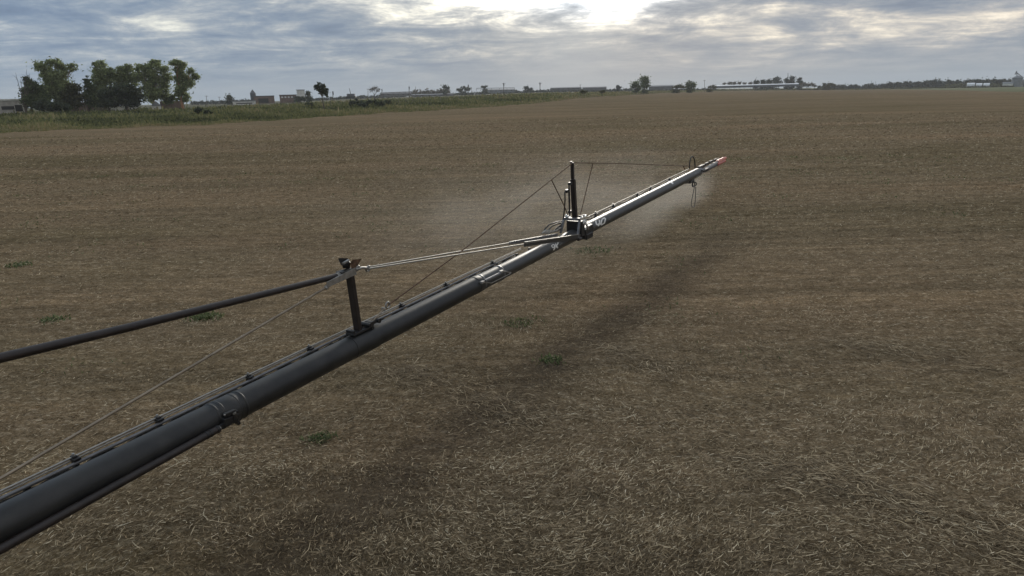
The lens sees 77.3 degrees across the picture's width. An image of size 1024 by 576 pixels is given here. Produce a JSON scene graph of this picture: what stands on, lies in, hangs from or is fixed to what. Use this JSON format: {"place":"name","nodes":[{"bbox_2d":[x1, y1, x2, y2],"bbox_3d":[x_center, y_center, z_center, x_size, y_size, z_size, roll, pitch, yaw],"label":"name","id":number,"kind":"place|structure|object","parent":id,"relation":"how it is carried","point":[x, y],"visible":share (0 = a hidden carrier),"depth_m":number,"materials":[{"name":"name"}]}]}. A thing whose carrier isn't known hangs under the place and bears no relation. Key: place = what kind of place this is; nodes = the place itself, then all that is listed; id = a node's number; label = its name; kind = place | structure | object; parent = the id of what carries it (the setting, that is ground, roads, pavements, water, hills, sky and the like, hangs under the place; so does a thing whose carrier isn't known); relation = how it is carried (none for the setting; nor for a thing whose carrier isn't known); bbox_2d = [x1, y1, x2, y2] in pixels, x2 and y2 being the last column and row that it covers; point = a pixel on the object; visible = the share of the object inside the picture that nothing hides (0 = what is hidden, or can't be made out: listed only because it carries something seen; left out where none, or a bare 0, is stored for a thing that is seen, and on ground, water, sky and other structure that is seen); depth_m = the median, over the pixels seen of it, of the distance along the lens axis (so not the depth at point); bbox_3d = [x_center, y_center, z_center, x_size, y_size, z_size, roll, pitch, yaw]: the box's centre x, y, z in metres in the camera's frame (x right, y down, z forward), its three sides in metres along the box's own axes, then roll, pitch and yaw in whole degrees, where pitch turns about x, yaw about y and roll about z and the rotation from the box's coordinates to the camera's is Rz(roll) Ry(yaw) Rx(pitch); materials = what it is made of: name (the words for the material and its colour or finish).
{"place":"outdoors","nodes":[
{"label":"outdoors","id":0,"kind":"place"},
{"bbox_2d":[0,89,1023,575],"bbox_3d":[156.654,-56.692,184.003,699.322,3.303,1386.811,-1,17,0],"label":"field","id":1,"kind":"structure","parent":0,"point":[912,107],"depth_m":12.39,"materials":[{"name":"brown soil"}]},
{"bbox_2d":[5,259,32,267],"bbox_3d":[-13.104,-0.657,16.988,0.606,0.079,0.782,-14,21,-36],"label":"weed tuft","id":2,"kind":"object","parent":1,"relation":"on","point":[20,264],"visible":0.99,"depth_m":16.94,"materials":[{"name":"green plant"}]},
{"bbox_2d":[32,313,70,324],"bbox_3d":[-9.016,0.590,12.544,0.667,0.063,0.591,7,19,25],"label":"weed tuft","id":3,"kind":"object","parent":1,"relation":"on","point":[50,318],"visible":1,"depth_m":12.52,"materials":[{"name":"green plant"}]},
{"bbox_2d":[182,310,224,322],"bbox_3d":[-5.972,0.544,12.408,0.799,0.088,0.700,-1,17,0],"label":"weed tuft","id":4,"kind":"object","parent":1,"relation":"on","point":[205,315],"visible":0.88,"depth_m":12.37,"materials":[{"name":"green plant"}]},
{"bbox_2d":[299,429,341,444],"bbox_3d":[-2.371,1.833,7.891,0.444,0.056,0.386,-13,20,-34],"label":"weed tuft","id":5,"kind":"object","parent":1,"relation":"on","point":[319,437],"visible":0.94,"depth_m":7.87,"materials":[{"name":"green plant"}]},
{"bbox_2d":[0,156,726,554],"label":"sprayer boom","id":6,"kind":"object","parent":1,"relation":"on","point":[60,494],"visible":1,"depth_m":6.11,"materials":[{"name":"grey metal"}]},
{"bbox_2d":[0,154,1016,373],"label":"weed seedlings","id":7,"kind":"object","parent":1,"relation":"on","point":[504,201],"visible":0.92,"depth_m":27.50,"materials":[{"name":"green plant"}]},
{"bbox_2d":[489,314,544,330],"bbox_3d":[0.112,0.620,11.735,1.071,0.048,0.850,-1,17,0],"label":"weed tuft","id":8,"kind":"object","parent":1,"relation":"on","point":[518,319],"visible":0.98,"depth_m":11.76,"materials":[{"name":"green plant"}]},
{"bbox_2d":[531,352,565,365],"bbox_3d":[0.565,1.122,10.003,0.546,0.064,0.436,-7,18,-18],"label":"weed tuft","id":9,"kind":"object","parent":1,"relation":"on","point":[558,358],"visible":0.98,"depth_m":10.02,"materials":[{"name":"green plant"}]},
{"bbox_2d":[567,245,619,255],"bbox_3d":[2.243,-0.992,16.910,1.614,0.056,1.251,-1,17,0],"label":"weed tuft","id":10,"kind":"object","parent":1,"relation":"on","point":[608,250],"visible":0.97,"depth_m":16.95,"materials":[{"name":"plant"}]},
{"bbox_2d":[671,83,686,92],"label":"hedge shrub","id":11,"kind":"object","parent":1,"relation":"on","point":[676,89],"visible":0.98,"depth_m":591.54,"materials":[{"name":"green plant"}]},
{"bbox_2d":[681,80,696,92],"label":"round bush","id":12,"kind":"object","parent":1,"relation":"on","point":[690,85],"visible":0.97,"depth_m":589.70,"materials":[{"name":"green plant"}]},
{"bbox_2d":[705,85,716,91],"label":"hedge shrub","id":13,"kind":"object","parent":1,"relation":"on","point":[709,89],"visible":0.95,"depth_m":639.89,"materials":[{"name":"green plant"}]},
{"bbox_2d":[821,83,836,89],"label":"hedge shrub","id":14,"kind":"object","parent":1,"relation":"on","point":[829,85],"visible":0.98,"depth_m":776.62,"materials":[{"name":"green plant"}]},
{"bbox_2d":[0,0,1023,107],"label":"sky","id":15,"kind":"structure","parent":0,"point":[276,48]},
{"bbox_2d":[2,87,1023,131],"bbox_3d":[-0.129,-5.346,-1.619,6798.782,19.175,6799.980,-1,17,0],"label":"ground","id":16,"kind":"structure","parent":0,"point":[1011,89],"depth_m":537.93,"materials":[{"name":"brown soil"}]},
{"bbox_2d":[0,99,24,113],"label":"farm shed","id":17,"kind":"structure","parent":16,"relation":"on","point":[8,105],"depth_m":205.78,"materials":[{"name":"metal"}]},
{"bbox_2d":[1,106,13,109],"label":"window","id":18,"kind":"structure","parent":17,"relation":"in","point":[3,107],"depth_m":205.39,"materials":[{"name":"black glass"}]},
{"bbox_2d":[15,105,22,111],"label":"door","id":19,"kind":"structure","parent":17,"relation":"in","point":[18,107],"depth_m":207.13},
{"bbox_2d":[15,70,31,112],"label":"dead tree","id":20,"kind":"object","parent":16,"relation":"on","point":[25,108],"visible":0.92,"depth_m":196.22,"materials":[{"name":"wood"}]},
{"bbox_2d":[15,76,57,110],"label":"dark tree","id":21,"kind":"object","parent":16,"relation":"on","point":[36,91],"visible":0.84,"depth_m":197.64,"materials":[{"name":"green plant"}]},
{"bbox_2d":[27,97,72,111],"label":"shrub","id":22,"kind":"object","parent":16,"relation":"on","point":[42,105],"visible":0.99,"depth_m":195.10,"materials":[{"name":"green plant"}]},
{"bbox_2d":[25,56,83,101],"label":"eucalyptus tree","id":23,"kind":"object","parent":16,"relation":"on","point":[56,78],"visible":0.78,"depth_m":204.38,"materials":[{"name":"green plant"}]},
{"bbox_2d":[59,82,88,110],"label":"leafy tree","id":24,"kind":"object","parent":16,"relation":"on","point":[74,98],"visible":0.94,"depth_m":205.56,"materials":[{"name":"green plant"}]},
{"bbox_2d":[71,102,107,111],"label":"garden wall","id":25,"kind":"structure","parent":16,"relation":"on","point":[80,108],"depth_m":222.27,"materials":[{"name":"brick"}]},
{"bbox_2d":[81,75,104,111],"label":"slender tree","id":26,"kind":"object","parent":16,"relation":"on","point":[90,87],"visible":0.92,"depth_m":210.73,"materials":[{"name":"green plant"}]},
{"bbox_2d":[83,59,116,110],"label":"eucalyptus tree","id":27,"kind":"object","parent":16,"relation":"on","point":[100,76],"visible":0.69,"depth_m":214.63,"materials":[{"name":"green plant"}]},
{"bbox_2d":[91,85,120,111],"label":"dark tree","id":28,"kind":"object","parent":16,"relation":"on","point":[104,102],"visible":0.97,"depth_m":203.89,"materials":[{"name":"green plant"}]},
{"bbox_2d":[94,78,152,109],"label":"dark tree","id":29,"kind":"object","parent":16,"relation":"on","point":[131,96],"visible":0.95,"depth_m":206.65,"materials":[{"name":"green plant"}]},
{"bbox_2d":[109,105,137,110],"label":"garden wall","id":30,"kind":"structure","parent":16,"relation":"on","point":[119,108],"depth_m":225.70,"materials":[{"name":"concrete"}]},
{"bbox_2d":[109,63,138,109],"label":"eucalyptus tree","id":31,"kind":"object","parent":16,"relation":"on","point":[126,69],"visible":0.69,"depth_m":219.92,"materials":[{"name":"green plant"}]},
{"bbox_2d":[124,59,175,103],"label":"eucalyptus tree","id":32,"kind":"object","parent":16,"relation":"on","point":[154,84],"visible":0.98,"depth_m":220.54,"materials":[{"name":"green plant"}]},
{"bbox_2d":[151,101,160,108],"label":"hut","id":33,"kind":"object","parent":16,"relation":"on","point":[155,104],"visible":0.54,"depth_m":216.93,"materials":[{"name":"metal"}]},
{"bbox_2d":[161,94,175,108],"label":"shrub","id":34,"kind":"object","parent":16,"relation":"on","point":[169,99],"visible":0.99,"depth_m":223.49,"materials":[{"name":"green plant"}]},
{"bbox_2d":[159,101,184,108],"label":"garden wall","id":35,"kind":"structure","parent":16,"relation":"on","point":[176,104],"depth_m":235.69,"materials":[{"name":"brick"}]},
{"bbox_2d":[164,58,201,108],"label":"eucalyptus tree","id":36,"kind":"object","parent":16,"relation":"on","point":[184,81],"visible":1,"depth_m":221.71,"materials":[{"name":"green plant"}]},
{"bbox_2d":[193,107,203,113],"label":"verge bush","id":37,"kind":"object","parent":16,"relation":"on","point":[198,109],"visible":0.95,"depth_m":164.88,"materials":[{"name":"green plant"}]},
{"bbox_2d":[203,109,212,114],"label":"verge bush","id":38,"kind":"object","parent":16,"relation":"on","point":[205,111],"visible":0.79,"depth_m":161.61,"materials":[{"name":"green plant"}]},
{"bbox_2d":[190,98,249,104],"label":"treeline","id":39,"kind":"object","parent":16,"relation":"on","point":[203,102],"visible":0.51,"depth_m":780.56,"materials":[{"name":"green plant"}]},
{"bbox_2d":[223,93,234,104],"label":"tree","id":40,"kind":"object","parent":16,"relation":"on","point":[229,97],"visible":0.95,"depth_m":529.16,"materials":[{"name":"green plant"}]},
{"bbox_2d":[232,100,255,104],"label":"white shed","id":41,"kind":"structure","parent":16,"relation":"on","point":[250,102],"depth_m":418.94,"materials":[{"name":"metal"}]},
{"bbox_2d":[250,90,255,99],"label":"silo","id":42,"kind":"object","parent":16,"relation":"on","point":[252,93],"visible":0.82,"depth_m":511.86,"materials":[{"name":"metal"}]},
{"bbox_2d":[253,95,274,103],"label":"barn","id":43,"kind":"structure","parent":16,"relation":"on","point":[265,99],"depth_m":503.60,"materials":[{"name":"brick"}]},
{"bbox_2d":[258,98,268,102],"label":"door","id":44,"kind":"structure","parent":43,"relation":"in","point":[260,100],"depth_m":503.41,"materials":[{"name":"grey metal"}]},
{"bbox_2d":[279,94,296,102],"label":"workshop","id":45,"kind":"structure","parent":16,"relation":"on","point":[286,98],"depth_m":490.70,"materials":[{"name":"brick"}]},
{"bbox_2d":[294,96,306,102],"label":"shrub","id":46,"kind":"object","parent":16,"relation":"on","point":[300,99],"visible":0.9,"depth_m":460.24,"materials":[{"name":"green plant"}]},
{"bbox_2d":[296,90,305,101],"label":"water tower","id":47,"kind":"structure","parent":16,"relation":"on","point":[300,93],"depth_m":483.58,"materials":[{"name":"metal"}]},
{"bbox_2d":[305,91,315,101],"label":"dark tree","id":48,"kind":"object","parent":16,"relation":"on","point":[308,96],"visible":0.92,"depth_m":493.83,"materials":[{"name":"green plant"}]},
{"bbox_2d":[313,82,328,108],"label":"lone tree","id":49,"kind":"object","parent":16,"relation":"on","point":[322,90],"visible":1,"depth_m":197.29,"materials":[{"name":"green plant"}]},
{"bbox_2d":[346,88,355,97],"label":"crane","id":50,"kind":"object","parent":16,"relation":"on","point":[350,95],"visible":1,"depth_m":594.14,"materials":[{"name":"metal"}]},
{"bbox_2d":[312,94,405,100],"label":"treeline","id":51,"kind":"object","parent":16,"relation":"on","point":[344,97],"visible":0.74,"depth_m":926.23,"materials":[{"name":"green plant"}]},
{"bbox_2d":[349,98,390,106],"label":"dark hedge","id":52,"kind":"object","parent":16,"relation":"on","point":[361,103],"visible":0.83,"depth_m":221.03,"materials":[{"name":"green plant"}]},
{"bbox_2d":[369,85,379,98],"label":"bare tree","id":53,"kind":"object","parent":16,"relation":"on","point":[377,89],"visible":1,"depth_m":486.68,"materials":[{"name":"grey plant"}]},
{"bbox_2d":[380,92,411,96],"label":"poultry shed","id":54,"kind":"structure","parent":16,"relation":"on","point":[395,94],"depth_m":755.41,"materials":[{"name":"metal"}]},
{"bbox_2d":[380,91,412,97],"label":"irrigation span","id":55,"kind":"object","parent":16,"relation":"on","point":[394,92],"visible":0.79,"depth_m":621.20,"materials":[{"name":"silver metal"}]},
{"bbox_2d":[321,94,538,103],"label":"wire fence","id":56,"kind":"object","parent":16,"relation":"on","point":[437,99],"visible":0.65,"depth_m":261.91,"materials":[{"name":"grey metal"}]},
{"bbox_2d":[411,88,451,96],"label":"bare wood","id":57,"kind":"object","parent":16,"relation":"on","point":[437,91],"visible":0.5,"depth_m":810.79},
{"bbox_2d":[412,93,452,96],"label":"poultry shed","id":58,"kind":"structure","parent":16,"relation":"on","point":[432,95],"depth_m":779.81,"materials":[{"name":"metal"}]},
{"bbox_2d":[0,88,889,132],"bbox_3d":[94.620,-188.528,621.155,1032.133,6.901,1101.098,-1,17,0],"label":"verge weeds","id":59,"kind":"object","parent":16,"relation":"on","point":[38,120],"visible":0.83,"depth_m":174.82,"materials":[{"name":"green plant"}]},
{"bbox_2d":[442,84,449,95],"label":"dark tree","id":60,"kind":"object","parent":16,"relation":"on","point":[445,87],"visible":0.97,"depth_m":778.10,"materials":[{"name":"green plant"}]},
{"bbox_2d":[456,86,470,94],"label":"dark tree","id":61,"kind":"object","parent":16,"relation":"on","point":[460,90],"visible":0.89,"depth_m":856.24,"materials":[{"name":"green plant"}]},
{"bbox_2d":[480,85,488,94],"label":"dark tree","id":62,"kind":"object","parent":16,"relation":"on","point":[485,92],"visible":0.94,"depth_m":818.71,"materials":[{"name":"green plant"}]},
{"bbox_2d":[482,89,514,92],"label":"poultry shed","id":63,"kind":"structure","parent":16,"relation":"on","point":[498,90],"depth_m":860.10,"materials":[{"name":"metal"}]},
{"bbox_2d":[520,86,532,92],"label":"dark tree","id":64,"kind":"object","parent":16,"relation":"on","point":[527,89],"visible":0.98,"depth_m":932.47,"materials":[{"name":"green plant"}]},
{"bbox_2d":[453,88,639,94],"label":"treeline","id":65,"kind":"object","parent":16,"relation":"on","point":[542,91],"visible":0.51,"depth_m":1005.43,"materials":[{"name":"green plant"}]},
{"bbox_2d":[550,87,581,90],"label":"poultry shed","id":66,"kind":"structure","parent":16,"relation":"on","point":[563,88],"depth_m":857.15,"materials":[{"name":"metal"}]},
{"bbox_2d":[582,87,606,90],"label":"poultry shed","id":67,"kind":"structure","parent":16,"relation":"on","point":[592,88],"depth_m":834.36,"materials":[{"name":"metal"}]},
{"bbox_2d":[614,85,622,91],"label":"dark tree","id":68,"kind":"object","parent":16,"relation":"on","point":[618,87],"visible":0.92,"depth_m":885.65,"materials":[{"name":"green plant"}]},
{"bbox_2d":[628,80,643,92],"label":"twin tree","id":69,"kind":"object","parent":16,"relation":"on","point":[636,85],"visible":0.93,"depth_m":560.95,"materials":[{"name":"green plant"}]},
{"bbox_2d":[638,74,650,92],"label":"twin tree","id":70,"kind":"object","parent":16,"relation":"on","point":[645,80],"visible":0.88,"depth_m":565.35,"materials":[{"name":"green plant"}]},
{"bbox_2d":[649,85,672,89],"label":"poultry shed","id":71,"kind":"structure","parent":16,"relation":"on","point":[653,87],"depth_m":820.74,"materials":[{"name":"metal"}]},
{"bbox_2d":[647,88,715,90],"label":"treeline","id":72,"kind":"object","parent":16,"relation":"on","point":[681,89],"visible":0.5,"depth_m":1015.23,"materials":[{"name":"green plant"}]},
{"bbox_2d":[750,77,759,89],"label":"dark tree","id":73,"kind":"object","parent":16,"relation":"on","point":[756,82],"visible":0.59,"depth_m":929.34,"materials":[{"name":"green plant"}]},
{"bbox_2d":[715,83,798,87],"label":"greenhouse","id":74,"kind":"object","parent":16,"relation":"on","point":[758,85],"visible":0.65,"depth_m":876.52,"materials":[{"name":"metal"}]},
{"bbox_2d":[759,79,766,88],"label":"dark tree","id":75,"kind":"object","parent":16,"relation":"on","point":[762,81],"visible":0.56,"depth_m":926.77,"materials":[{"name":"green plant"}]},
{"bbox_2d":[766,79,774,88],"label":"dark tree","id":76,"kind":"object","parent":16,"relation":"on","point":[768,81],"visible":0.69,"depth_m":923.02,"materials":[{"name":"green plant"}]},
{"bbox_2d":[770,76,782,88],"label":"dark tree","id":77,"kind":"object","parent":16,"relation":"on","point":[776,79],"visible":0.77,"depth_m":920.06,"materials":[{"name":"green plant"}]},
{"bbox_2d":[783,78,788,88],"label":"dark tree","id":78,"kind":"object","parent":16,"relation":"on","point":[786,80],"visible":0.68,"depth_m":916.02,"materials":[{"name":"green plant"}]},
{"bbox_2d":[787,75,796,88],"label":"dark tree","id":79,"kind":"object","parent":16,"relation":"on","point":[792,79],"visible":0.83,"depth_m":912.14,"materials":[{"name":"green plant"}]},
{"bbox_2d":[795,77,803,88],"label":"dark tree","id":80,"kind":"object","parent":16,"relation":"on","point":[799,80],"visible":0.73,"depth_m":908.88,"materials":[{"name":"green plant"}]},
{"bbox_2d":[800,82,816,88],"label":"thicket","id":81,"kind":"object","parent":16,"relation":"on","point":[804,84],"visible":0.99,"depth_m":836.22,"materials":[{"name":"green plant"}]},
{"bbox_2d":[713,85,1013,90],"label":"hedge","id":82,"kind":"object","parent":16,"relation":"on","point":[877,88],"visible":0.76,"depth_m":793.92,"materials":[{"name":"green plant"}]},
{"bbox_2d":[817,76,1022,88],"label":"treeline","id":83,"kind":"object","parent":16,"relation":"on","point":[930,83],"visible":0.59,"depth_m":900.05,"materials":[{"name":"green plant"}]},
{"bbox_2d":[944,82,1001,86],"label":"green thicket","id":84,"kind":"object","parent":16,"relation":"on","point":[965,85],"visible":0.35,"depth_m":828.47,"materials":[{"name":"green plant"}]},
{"bbox_2d":[1002,82,1013,85],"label":"shed","id":85,"kind":"structure","parent":16,"relation":"on","point":[1007,83],"depth_m":759.71,"materials":[{"name":"metal"}]},
{"bbox_2d":[1011,71,1023,86],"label":"silo","id":86,"kind":"object","parent":16,"relation":"on","point":[1017,80],"visible":0.84,"depth_m":757.42,"materials":[{"name":"metal"}]}
]}

